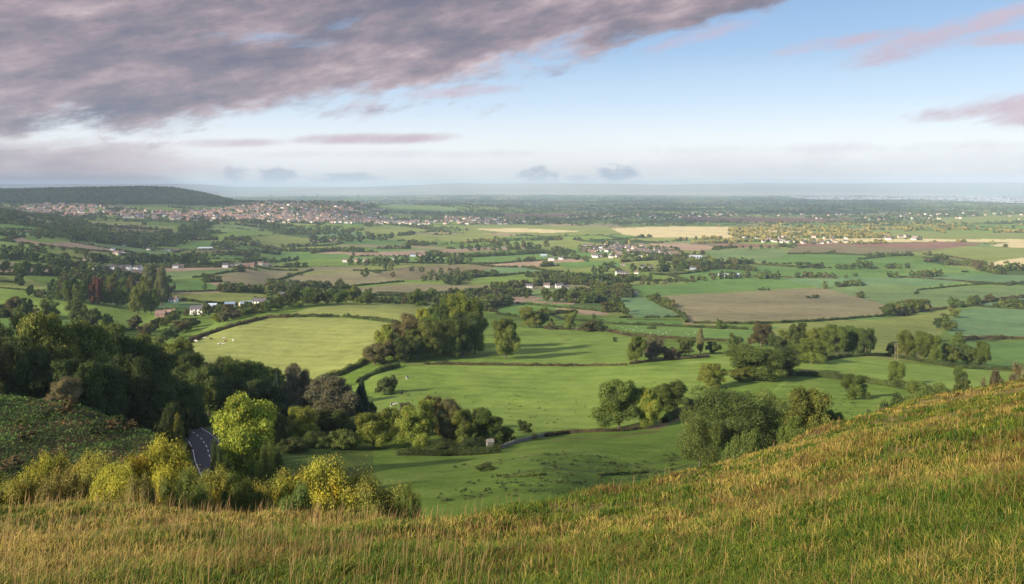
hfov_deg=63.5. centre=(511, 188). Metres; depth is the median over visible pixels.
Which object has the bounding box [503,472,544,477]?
hedge
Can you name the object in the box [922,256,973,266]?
hedge
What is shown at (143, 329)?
tree
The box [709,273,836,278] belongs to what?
hedge
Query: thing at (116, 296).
tree
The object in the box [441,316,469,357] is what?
tree
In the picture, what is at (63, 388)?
tree
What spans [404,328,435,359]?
tree
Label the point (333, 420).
tree
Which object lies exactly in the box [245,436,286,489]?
shrub
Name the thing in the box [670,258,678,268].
tree
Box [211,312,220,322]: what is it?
tree
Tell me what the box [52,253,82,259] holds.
hedge
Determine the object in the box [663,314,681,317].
hedge
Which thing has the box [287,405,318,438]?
tree
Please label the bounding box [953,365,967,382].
tree
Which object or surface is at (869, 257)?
hedge
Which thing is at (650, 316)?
hedge
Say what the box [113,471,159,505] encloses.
shrub
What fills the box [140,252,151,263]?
tree
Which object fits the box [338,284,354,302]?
tree
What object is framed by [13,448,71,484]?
shrub
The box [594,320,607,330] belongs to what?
tree
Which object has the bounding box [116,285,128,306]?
tree
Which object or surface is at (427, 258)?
tree
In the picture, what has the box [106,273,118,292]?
tree
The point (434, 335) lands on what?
tree
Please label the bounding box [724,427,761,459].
shrub
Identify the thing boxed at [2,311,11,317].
tree
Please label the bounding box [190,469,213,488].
shrub
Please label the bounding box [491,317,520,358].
tree
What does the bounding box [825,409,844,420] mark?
tree
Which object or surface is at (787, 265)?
hedge
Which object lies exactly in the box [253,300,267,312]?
tree
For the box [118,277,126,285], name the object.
tree
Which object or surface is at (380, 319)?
hedge
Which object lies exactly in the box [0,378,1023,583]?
grass
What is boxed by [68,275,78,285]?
tree
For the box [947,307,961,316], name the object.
tree
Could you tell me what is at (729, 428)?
tree
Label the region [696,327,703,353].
tree
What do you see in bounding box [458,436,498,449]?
shrub
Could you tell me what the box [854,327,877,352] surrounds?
tree
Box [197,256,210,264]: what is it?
tree
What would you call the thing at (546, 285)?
house
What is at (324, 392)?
tree
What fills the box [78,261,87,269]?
tree
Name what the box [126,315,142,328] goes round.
tree
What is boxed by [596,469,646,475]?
hedge
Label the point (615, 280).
tree
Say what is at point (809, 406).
tree
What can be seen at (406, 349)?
tree
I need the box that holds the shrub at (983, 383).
[979,377,985,386]
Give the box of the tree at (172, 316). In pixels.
[164,313,176,322]
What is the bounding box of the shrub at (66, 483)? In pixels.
[34,463,94,504]
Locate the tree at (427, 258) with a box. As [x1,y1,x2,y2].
[423,253,431,262]
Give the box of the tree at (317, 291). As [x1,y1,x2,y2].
[308,287,323,304]
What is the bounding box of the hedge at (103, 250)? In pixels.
[74,247,109,251]
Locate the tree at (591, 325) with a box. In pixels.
[580,320,596,330]
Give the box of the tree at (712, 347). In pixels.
[705,341,722,352]
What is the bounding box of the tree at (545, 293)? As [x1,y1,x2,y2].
[540,287,551,301]
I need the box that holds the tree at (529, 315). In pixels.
[518,306,541,326]
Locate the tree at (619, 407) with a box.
[588,379,642,428]
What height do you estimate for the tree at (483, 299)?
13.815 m
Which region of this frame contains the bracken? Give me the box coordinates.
[0,394,190,477]
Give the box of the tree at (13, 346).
[0,334,53,393]
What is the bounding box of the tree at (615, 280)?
[612,277,623,283]
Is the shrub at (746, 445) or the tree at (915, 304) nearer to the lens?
the shrub at (746, 445)
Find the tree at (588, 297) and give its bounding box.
[581,291,592,302]
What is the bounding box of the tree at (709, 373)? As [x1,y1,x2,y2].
[696,363,728,388]
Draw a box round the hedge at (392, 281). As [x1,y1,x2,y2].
[332,280,403,286]
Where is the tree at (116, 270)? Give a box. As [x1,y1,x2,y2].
[113,266,119,280]
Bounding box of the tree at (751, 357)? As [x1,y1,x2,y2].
[722,344,788,380]
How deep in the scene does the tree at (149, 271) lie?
874.97 m
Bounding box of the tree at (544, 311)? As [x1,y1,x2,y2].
[538,306,549,326]
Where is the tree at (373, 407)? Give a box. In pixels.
[368,402,377,413]
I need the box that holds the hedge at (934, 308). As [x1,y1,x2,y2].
[895,305,955,314]
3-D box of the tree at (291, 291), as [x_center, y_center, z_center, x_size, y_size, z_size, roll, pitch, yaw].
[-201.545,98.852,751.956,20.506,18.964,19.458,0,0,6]
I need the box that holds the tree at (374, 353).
[361,342,390,364]
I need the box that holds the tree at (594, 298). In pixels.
[590,292,598,302]
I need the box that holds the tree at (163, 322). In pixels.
[158,317,168,326]
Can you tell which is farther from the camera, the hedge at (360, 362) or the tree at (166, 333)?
the tree at (166, 333)
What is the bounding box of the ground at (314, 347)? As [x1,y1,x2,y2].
[0,183,1023,583]
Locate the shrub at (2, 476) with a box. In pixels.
[0,471,29,484]
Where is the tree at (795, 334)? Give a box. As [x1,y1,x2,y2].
[787,322,806,345]
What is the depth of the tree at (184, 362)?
276.85 m
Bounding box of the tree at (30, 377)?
[1,350,58,400]
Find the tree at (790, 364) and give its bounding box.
[757,343,802,376]
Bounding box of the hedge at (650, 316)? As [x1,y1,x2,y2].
[644,315,660,317]
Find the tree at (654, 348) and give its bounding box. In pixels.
[642,337,665,358]
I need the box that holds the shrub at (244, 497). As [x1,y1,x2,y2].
[216,470,274,514]
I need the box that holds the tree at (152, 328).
[145,323,155,332]
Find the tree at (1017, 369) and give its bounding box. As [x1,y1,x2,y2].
[1009,362,1023,379]
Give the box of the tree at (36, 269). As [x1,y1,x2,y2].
[32,263,41,274]
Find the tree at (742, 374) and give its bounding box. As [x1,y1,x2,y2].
[729,366,754,381]
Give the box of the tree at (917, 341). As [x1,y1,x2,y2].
[904,330,928,358]
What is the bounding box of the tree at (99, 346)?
[63,317,121,374]
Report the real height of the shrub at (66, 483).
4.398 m
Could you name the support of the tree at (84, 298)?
on the ground at (314, 347)
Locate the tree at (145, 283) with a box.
[136,276,153,307]
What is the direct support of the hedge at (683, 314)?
on the ground at (314, 347)
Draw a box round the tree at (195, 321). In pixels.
[186,317,199,325]
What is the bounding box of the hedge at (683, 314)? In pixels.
[646,295,688,321]
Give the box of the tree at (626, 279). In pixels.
[621,276,633,283]
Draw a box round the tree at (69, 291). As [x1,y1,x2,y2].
[63,286,73,300]
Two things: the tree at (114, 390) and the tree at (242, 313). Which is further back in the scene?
the tree at (242, 313)
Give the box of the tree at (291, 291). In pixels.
[281,287,299,306]
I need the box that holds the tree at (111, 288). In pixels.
[106,282,115,303]
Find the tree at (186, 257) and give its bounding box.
[180,252,192,263]
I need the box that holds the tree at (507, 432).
[498,426,514,442]
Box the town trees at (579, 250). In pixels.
[17,201,1016,257]
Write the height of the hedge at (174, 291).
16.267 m
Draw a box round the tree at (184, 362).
[167,349,210,381]
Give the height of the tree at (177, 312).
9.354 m
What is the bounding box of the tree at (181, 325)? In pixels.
[171,320,187,332]
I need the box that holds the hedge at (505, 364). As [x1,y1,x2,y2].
[425,361,627,366]
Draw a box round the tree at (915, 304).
[908,299,925,311]
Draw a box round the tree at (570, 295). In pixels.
[563,289,577,301]
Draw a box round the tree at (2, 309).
[0,303,6,317]
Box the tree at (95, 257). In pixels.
[89,252,103,263]
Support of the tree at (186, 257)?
on the ground at (314, 347)
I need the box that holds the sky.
[0,0,1023,185]
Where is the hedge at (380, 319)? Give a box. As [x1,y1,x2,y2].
[342,313,400,323]
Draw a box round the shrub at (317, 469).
[271,451,360,514]
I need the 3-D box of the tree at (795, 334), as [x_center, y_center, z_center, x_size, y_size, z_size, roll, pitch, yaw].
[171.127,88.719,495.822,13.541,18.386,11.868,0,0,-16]
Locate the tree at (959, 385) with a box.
[952,379,972,391]
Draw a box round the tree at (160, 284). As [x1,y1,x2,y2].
[152,265,168,305]
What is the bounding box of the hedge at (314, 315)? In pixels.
[290,313,339,316]
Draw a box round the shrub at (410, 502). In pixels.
[393,477,424,520]
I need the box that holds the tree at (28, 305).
[21,297,32,314]
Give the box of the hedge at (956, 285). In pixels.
[916,283,990,289]
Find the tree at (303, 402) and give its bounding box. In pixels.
[295,382,316,422]
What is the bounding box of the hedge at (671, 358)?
[629,354,709,363]
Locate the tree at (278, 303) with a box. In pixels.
[273,297,284,309]
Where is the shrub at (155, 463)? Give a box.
[122,429,200,504]
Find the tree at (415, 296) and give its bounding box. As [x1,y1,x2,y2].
[406,288,424,306]
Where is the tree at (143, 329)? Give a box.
[136,323,152,335]
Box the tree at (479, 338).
[465,302,488,353]
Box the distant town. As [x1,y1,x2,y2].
[16,201,1022,237]
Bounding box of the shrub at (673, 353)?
[663,346,680,358]
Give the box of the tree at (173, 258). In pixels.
[170,253,178,263]
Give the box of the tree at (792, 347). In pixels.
[788,342,803,359]
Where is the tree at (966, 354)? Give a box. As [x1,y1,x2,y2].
[955,342,976,364]
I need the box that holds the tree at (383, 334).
[373,324,396,357]
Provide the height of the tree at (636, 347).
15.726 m
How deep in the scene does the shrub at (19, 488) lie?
41.56 m
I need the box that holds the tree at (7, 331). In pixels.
[0,311,31,338]
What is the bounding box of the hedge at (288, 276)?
[276,268,313,280]
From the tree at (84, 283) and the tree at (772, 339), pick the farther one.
the tree at (84, 283)
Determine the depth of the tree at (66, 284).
766.64 m
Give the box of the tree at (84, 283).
[77,279,88,289]
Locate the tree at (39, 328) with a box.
[14,310,83,406]
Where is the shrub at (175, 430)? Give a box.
[166,413,184,448]
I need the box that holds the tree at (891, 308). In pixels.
[878,303,897,315]
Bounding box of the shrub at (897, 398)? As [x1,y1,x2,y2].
[879,393,904,409]
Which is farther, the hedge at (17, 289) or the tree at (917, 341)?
the hedge at (17, 289)
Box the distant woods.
[235,195,1023,223]
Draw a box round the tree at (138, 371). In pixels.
[112,352,156,427]
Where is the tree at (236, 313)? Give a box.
[229,310,241,318]
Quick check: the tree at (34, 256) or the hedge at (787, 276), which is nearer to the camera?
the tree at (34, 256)
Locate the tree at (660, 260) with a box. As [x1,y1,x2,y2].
[658,258,666,265]
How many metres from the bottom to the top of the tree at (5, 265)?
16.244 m
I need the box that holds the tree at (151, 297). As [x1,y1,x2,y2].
[143,287,159,313]
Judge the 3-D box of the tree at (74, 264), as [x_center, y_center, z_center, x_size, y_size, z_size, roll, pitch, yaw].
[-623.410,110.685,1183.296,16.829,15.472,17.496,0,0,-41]
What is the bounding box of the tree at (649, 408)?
[632,386,662,427]
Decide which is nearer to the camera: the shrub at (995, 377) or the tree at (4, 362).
the shrub at (995, 377)
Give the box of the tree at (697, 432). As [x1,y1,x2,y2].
[674,407,723,469]
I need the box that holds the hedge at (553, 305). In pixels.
[515,302,596,310]
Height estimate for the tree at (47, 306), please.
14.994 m
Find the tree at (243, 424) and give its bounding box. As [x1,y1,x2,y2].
[209,390,279,485]
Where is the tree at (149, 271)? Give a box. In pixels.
[140,262,156,288]
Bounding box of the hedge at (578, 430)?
[544,425,642,436]
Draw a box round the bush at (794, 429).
[775,415,804,445]
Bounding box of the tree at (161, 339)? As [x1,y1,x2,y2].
[152,334,164,343]
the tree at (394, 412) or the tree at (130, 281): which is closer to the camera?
the tree at (394, 412)
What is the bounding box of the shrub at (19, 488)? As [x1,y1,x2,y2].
[0,470,52,507]
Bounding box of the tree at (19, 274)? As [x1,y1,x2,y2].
[12,268,24,283]
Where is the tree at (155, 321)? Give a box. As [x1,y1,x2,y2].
[150,317,160,330]
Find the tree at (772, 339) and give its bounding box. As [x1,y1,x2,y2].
[766,333,784,347]
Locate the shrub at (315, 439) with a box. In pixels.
[303,430,330,447]
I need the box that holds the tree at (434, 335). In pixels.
[413,319,449,358]
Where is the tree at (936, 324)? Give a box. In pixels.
[932,318,943,327]
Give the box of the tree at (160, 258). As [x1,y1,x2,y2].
[154,253,165,264]
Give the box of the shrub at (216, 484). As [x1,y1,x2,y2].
[189,461,230,513]
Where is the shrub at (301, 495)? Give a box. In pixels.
[266,478,315,512]
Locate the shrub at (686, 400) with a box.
[681,397,693,404]
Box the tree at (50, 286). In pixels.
[46,278,60,291]
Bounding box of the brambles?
[0,391,192,473]
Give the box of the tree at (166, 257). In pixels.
[163,252,170,263]
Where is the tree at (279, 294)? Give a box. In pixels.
[274,292,289,305]
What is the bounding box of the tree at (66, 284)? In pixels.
[61,280,72,301]
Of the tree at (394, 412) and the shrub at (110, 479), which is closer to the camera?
the shrub at (110, 479)
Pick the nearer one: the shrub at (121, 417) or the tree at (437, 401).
the shrub at (121, 417)
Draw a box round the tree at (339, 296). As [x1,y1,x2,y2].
[326,288,348,303]
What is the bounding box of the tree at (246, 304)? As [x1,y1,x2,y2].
[239,301,252,309]
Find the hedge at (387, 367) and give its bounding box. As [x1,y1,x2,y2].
[355,362,400,382]
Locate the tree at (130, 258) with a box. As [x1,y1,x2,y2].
[122,254,134,263]
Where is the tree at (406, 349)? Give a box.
[392,336,418,361]
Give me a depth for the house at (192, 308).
768.54 m
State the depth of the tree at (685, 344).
455.08 m
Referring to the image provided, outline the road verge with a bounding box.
[184,426,241,476]
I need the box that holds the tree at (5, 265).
[0,260,10,270]
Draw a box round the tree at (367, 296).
[358,288,375,304]
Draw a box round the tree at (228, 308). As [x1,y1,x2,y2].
[221,304,235,312]
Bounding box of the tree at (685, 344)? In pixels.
[675,336,695,355]
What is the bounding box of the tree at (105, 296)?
[98,285,109,304]
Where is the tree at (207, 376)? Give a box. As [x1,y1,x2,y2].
[186,362,232,415]
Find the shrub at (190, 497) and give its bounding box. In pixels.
[156,466,218,512]
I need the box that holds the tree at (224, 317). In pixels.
[217,312,233,321]
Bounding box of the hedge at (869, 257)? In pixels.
[787,252,883,259]
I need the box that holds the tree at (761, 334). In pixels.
[747,322,775,346]
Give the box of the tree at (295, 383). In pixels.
[282,362,310,406]
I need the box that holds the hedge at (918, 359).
[825,352,1012,370]
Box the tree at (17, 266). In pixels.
[12,263,23,268]
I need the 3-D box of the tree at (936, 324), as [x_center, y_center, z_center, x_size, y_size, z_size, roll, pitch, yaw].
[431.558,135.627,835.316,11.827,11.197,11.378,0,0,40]
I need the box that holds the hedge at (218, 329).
[186,313,290,341]
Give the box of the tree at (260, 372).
[237,359,273,387]
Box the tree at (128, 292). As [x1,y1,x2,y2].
[124,285,130,302]
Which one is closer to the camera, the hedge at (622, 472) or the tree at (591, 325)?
the hedge at (622, 472)
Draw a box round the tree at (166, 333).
[160,328,173,340]
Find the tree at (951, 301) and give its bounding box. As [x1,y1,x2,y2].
[946,296,962,306]
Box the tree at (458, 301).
[445,289,479,353]
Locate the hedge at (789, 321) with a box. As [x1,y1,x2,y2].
[693,313,889,323]
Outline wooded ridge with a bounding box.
[0,185,234,203]
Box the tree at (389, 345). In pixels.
[383,337,396,359]
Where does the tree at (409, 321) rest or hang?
on the ground at (314, 347)
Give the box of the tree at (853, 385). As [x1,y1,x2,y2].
[840,373,870,399]
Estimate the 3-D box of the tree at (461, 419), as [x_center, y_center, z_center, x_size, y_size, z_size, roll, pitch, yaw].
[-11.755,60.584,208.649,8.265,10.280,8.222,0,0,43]
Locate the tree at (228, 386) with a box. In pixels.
[213,375,259,412]
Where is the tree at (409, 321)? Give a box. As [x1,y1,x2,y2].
[390,313,419,338]
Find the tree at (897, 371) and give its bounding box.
[886,360,905,382]
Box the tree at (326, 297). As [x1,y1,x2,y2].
[319,287,333,303]
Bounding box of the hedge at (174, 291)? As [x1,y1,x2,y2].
[171,289,217,292]
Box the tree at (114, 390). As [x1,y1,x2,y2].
[87,358,130,418]
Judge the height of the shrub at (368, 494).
5.738 m
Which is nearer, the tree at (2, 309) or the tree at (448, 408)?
the tree at (448, 408)
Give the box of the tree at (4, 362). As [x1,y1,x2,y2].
[0,338,12,383]
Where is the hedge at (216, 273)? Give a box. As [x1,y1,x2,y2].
[192,270,235,277]
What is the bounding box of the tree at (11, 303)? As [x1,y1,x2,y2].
[3,296,22,315]
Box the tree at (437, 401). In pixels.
[423,395,441,431]
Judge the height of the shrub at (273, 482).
5.861 m
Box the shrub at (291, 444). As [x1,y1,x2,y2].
[277,436,311,453]
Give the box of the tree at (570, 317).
[563,311,576,328]
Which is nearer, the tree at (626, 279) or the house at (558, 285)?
the house at (558, 285)
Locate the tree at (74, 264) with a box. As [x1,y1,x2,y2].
[70,261,81,267]
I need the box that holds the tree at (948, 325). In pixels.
[940,321,958,330]
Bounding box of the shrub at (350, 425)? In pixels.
[341,414,359,436]
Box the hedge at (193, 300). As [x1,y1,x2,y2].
[180,297,237,304]
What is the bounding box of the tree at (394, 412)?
[382,407,400,436]
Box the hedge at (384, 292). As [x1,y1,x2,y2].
[376,291,443,293]
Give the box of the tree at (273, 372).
[264,365,285,402]
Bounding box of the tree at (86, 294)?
[84,290,95,302]
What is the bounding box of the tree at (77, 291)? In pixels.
[72,284,83,299]
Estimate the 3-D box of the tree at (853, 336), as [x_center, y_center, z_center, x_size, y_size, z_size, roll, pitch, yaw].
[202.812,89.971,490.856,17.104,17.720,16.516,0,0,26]
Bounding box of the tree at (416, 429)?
[393,398,438,449]
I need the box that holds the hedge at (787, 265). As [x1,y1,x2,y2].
[749,263,831,267]
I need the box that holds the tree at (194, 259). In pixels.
[190,253,198,262]
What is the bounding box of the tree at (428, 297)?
[418,292,433,302]
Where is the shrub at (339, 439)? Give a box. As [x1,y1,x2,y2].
[325,428,359,449]
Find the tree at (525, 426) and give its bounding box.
[517,419,532,433]
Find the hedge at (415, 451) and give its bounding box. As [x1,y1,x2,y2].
[396,443,501,455]
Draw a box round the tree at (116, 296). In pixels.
[110,291,121,305]
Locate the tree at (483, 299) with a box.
[479,296,489,304]
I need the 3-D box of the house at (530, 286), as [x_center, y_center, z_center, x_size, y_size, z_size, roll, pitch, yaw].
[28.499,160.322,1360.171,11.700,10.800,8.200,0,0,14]
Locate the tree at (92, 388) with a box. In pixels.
[50,356,110,412]
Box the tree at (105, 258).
[100,254,110,263]
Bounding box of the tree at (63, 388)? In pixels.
[42,375,84,407]
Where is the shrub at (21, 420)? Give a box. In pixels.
[14,417,32,426]
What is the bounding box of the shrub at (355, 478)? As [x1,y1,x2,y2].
[310,452,403,510]
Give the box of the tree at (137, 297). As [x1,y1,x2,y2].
[128,284,146,313]
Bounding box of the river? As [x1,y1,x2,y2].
[796,196,1023,202]
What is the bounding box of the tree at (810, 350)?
[792,337,828,363]
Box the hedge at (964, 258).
[922,252,974,260]
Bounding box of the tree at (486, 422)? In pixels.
[472,407,503,442]
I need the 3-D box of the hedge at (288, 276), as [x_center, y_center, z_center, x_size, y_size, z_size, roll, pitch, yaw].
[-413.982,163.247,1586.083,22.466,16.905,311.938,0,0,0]
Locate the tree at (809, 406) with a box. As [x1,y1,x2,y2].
[780,386,833,431]
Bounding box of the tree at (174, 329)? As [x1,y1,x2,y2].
[167,325,179,338]
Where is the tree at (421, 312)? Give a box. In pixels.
[415,307,431,336]
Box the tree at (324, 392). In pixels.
[303,374,358,422]
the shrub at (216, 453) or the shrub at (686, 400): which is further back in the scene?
the shrub at (686, 400)
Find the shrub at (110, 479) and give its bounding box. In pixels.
[80,457,160,505]
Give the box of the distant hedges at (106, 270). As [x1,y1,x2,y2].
[0,210,1023,315]
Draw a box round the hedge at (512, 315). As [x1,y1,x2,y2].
[495,311,552,320]
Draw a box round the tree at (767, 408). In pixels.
[738,385,790,448]
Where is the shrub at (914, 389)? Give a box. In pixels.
[905,379,950,399]
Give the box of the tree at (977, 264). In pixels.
[971,260,983,268]
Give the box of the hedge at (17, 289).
[0,287,50,294]
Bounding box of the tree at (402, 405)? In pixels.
[398,402,413,422]
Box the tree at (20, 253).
[12,250,23,260]
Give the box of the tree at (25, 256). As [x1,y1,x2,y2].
[22,251,33,260]
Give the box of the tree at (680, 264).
[677,261,688,270]
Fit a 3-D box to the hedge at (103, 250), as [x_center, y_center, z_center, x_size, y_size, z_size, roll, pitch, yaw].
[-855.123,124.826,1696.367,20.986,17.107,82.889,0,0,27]
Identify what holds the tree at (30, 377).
on the ground at (314, 347)
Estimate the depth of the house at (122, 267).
1371.45 m
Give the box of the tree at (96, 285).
[87,276,103,304]
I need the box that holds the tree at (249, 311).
[242,307,254,315]
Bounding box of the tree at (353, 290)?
[346,284,361,302]
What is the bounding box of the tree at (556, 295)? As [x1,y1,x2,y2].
[552,289,560,302]
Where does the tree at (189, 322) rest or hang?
on the ground at (314, 347)
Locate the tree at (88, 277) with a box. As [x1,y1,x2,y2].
[82,273,93,289]
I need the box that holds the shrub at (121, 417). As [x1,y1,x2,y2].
[109,414,126,426]
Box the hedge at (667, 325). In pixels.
[577,319,747,329]
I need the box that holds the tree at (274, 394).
[245,378,284,413]
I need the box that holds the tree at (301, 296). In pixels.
[290,287,312,306]
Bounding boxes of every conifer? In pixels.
[273,369,283,386]
[277,387,291,418]
[352,378,373,417]
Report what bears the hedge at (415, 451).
on the ground at (314, 347)
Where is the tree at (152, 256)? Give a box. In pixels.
[149,254,157,263]
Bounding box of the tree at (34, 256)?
[27,251,40,261]
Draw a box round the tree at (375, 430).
[352,411,394,448]
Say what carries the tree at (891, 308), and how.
on the ground at (314, 347)
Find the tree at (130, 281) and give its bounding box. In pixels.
[125,275,135,286]
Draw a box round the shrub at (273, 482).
[250,463,309,509]
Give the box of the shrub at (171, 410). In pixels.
[160,400,190,445]
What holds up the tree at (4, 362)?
on the ground at (314, 347)
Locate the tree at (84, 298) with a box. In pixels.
[80,288,87,302]
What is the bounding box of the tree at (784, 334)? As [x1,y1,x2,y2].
[777,328,789,346]
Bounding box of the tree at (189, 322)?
[181,318,193,331]
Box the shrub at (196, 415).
[183,390,210,428]
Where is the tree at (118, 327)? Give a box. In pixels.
[96,321,127,338]
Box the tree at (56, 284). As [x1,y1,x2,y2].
[54,276,60,288]
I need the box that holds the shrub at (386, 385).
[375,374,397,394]
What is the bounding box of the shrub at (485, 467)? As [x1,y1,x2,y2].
[474,463,495,471]
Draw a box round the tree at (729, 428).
[687,382,775,459]
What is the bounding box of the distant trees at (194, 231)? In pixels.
[0,187,1023,440]
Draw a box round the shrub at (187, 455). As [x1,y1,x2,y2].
[163,442,191,472]
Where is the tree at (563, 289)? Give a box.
[560,286,568,299]
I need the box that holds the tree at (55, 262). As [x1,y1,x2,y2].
[51,258,63,267]
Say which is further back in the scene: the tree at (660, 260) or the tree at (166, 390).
the tree at (660, 260)
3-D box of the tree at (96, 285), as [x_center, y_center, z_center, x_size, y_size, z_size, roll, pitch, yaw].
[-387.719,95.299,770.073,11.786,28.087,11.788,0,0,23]
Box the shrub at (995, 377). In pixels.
[989,367,1015,384]
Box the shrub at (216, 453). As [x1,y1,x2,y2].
[209,434,231,493]
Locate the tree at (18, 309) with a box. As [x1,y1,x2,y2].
[13,303,26,314]
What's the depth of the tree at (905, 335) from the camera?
474.61 m
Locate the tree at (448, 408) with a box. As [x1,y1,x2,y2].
[432,397,461,440]
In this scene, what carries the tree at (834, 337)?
on the ground at (314, 347)
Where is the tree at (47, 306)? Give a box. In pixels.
[38,298,60,314]
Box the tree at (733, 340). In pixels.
[726,332,746,348]
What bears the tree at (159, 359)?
on the ground at (314, 347)
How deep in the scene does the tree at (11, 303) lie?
615.34 m
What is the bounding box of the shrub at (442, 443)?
[424,438,459,450]
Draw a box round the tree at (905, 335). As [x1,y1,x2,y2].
[895,329,911,356]
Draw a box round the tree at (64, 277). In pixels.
[57,273,68,289]
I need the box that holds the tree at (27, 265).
[22,260,32,271]
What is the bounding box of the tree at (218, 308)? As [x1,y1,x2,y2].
[214,304,223,312]
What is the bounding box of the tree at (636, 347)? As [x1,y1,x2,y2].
[626,334,647,359]
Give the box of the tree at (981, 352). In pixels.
[970,341,991,365]
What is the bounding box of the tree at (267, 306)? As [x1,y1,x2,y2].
[262,302,273,311]
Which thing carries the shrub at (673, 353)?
on the ground at (314, 347)
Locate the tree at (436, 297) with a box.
[426,288,440,302]
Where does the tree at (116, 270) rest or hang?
on the ground at (314, 347)
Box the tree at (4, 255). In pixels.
[0,248,11,259]
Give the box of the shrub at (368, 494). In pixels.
[334,473,405,519]
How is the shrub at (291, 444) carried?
on the ground at (314, 347)
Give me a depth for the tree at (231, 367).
284.90 m
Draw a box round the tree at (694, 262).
[689,259,702,265]
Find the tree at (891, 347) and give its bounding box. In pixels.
[885,341,896,353]
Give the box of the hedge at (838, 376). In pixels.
[790,368,953,391]
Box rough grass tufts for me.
[396,382,865,501]
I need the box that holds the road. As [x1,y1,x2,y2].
[188,428,244,486]
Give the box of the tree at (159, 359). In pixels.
[144,338,172,378]
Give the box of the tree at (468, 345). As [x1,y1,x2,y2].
[453,311,479,355]
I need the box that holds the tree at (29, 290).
[26,285,33,295]
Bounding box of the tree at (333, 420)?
[314,408,351,434]
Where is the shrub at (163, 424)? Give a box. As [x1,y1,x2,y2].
[150,414,171,438]
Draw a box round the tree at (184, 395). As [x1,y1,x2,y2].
[175,379,205,409]
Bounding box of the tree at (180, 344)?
[164,337,194,375]
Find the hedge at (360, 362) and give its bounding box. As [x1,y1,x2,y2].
[316,358,369,377]
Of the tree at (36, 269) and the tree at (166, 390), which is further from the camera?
the tree at (36, 269)
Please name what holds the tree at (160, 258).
on the ground at (314, 347)
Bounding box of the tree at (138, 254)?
[136,252,143,263]
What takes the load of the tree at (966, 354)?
on the ground at (314, 347)
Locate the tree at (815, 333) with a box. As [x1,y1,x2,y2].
[805,326,824,343]
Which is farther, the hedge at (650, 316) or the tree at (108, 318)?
the hedge at (650, 316)
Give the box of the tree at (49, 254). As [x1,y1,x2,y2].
[45,252,54,263]
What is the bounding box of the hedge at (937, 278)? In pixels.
[899,276,978,282]
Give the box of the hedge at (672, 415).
[661,397,714,422]
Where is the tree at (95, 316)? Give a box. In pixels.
[80,308,103,326]
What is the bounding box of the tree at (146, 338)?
[135,333,158,344]
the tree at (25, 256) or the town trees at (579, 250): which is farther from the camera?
the town trees at (579, 250)
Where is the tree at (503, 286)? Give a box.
[497,282,507,291]
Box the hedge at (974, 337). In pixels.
[963,334,1023,339]
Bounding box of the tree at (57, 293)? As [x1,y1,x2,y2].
[52,289,63,299]
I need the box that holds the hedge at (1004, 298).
[981,294,1023,302]
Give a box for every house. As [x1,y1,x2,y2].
[117,265,124,270]
[124,264,131,269]
[133,265,142,270]
[155,309,166,317]
[167,296,178,302]
[189,304,202,314]
[222,263,228,267]
[252,297,267,303]
[525,283,532,288]
[543,282,549,287]
[555,282,562,287]
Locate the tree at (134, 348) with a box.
[106,331,151,400]
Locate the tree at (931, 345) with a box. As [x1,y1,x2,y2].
[921,333,946,360]
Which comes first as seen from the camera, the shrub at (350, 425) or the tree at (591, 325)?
the shrub at (350, 425)
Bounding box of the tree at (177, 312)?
[168,310,181,319]
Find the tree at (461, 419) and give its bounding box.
[451,408,478,442]
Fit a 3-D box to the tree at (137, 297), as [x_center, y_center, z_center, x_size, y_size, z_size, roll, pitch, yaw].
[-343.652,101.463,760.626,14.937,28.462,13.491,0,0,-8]
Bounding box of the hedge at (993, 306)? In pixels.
[971,304,1023,308]
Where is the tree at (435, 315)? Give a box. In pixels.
[420,306,446,350]
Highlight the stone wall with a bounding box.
[500,433,545,447]
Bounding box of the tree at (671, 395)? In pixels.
[651,379,688,412]
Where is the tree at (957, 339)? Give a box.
[949,331,966,348]
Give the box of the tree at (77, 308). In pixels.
[64,299,88,322]
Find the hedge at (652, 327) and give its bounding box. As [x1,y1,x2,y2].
[647,325,656,328]
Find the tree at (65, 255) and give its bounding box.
[61,252,70,262]
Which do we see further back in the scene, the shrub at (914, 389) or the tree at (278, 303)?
the tree at (278, 303)
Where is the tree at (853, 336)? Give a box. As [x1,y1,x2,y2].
[843,325,864,353]
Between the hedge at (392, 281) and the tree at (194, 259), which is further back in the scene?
the tree at (194, 259)
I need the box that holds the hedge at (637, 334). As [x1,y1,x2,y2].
[543,325,727,340]
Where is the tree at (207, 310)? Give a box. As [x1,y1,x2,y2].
[202,303,212,315]
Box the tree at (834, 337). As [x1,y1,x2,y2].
[821,323,848,353]
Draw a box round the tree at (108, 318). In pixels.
[103,313,113,325]
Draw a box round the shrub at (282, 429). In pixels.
[270,410,292,443]
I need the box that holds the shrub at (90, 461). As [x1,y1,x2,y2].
[68,443,113,485]
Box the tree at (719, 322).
[715,318,726,328]
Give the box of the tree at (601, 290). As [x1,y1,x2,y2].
[594,285,607,294]
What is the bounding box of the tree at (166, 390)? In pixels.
[131,373,184,433]
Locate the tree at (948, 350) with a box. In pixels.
[941,343,962,362]
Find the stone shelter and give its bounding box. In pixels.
[485,438,493,445]
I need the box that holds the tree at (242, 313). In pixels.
[237,309,245,317]
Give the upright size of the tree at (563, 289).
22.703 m
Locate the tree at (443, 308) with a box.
[434,294,450,315]
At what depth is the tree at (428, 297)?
970.76 m
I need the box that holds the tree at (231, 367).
[215,355,253,383]

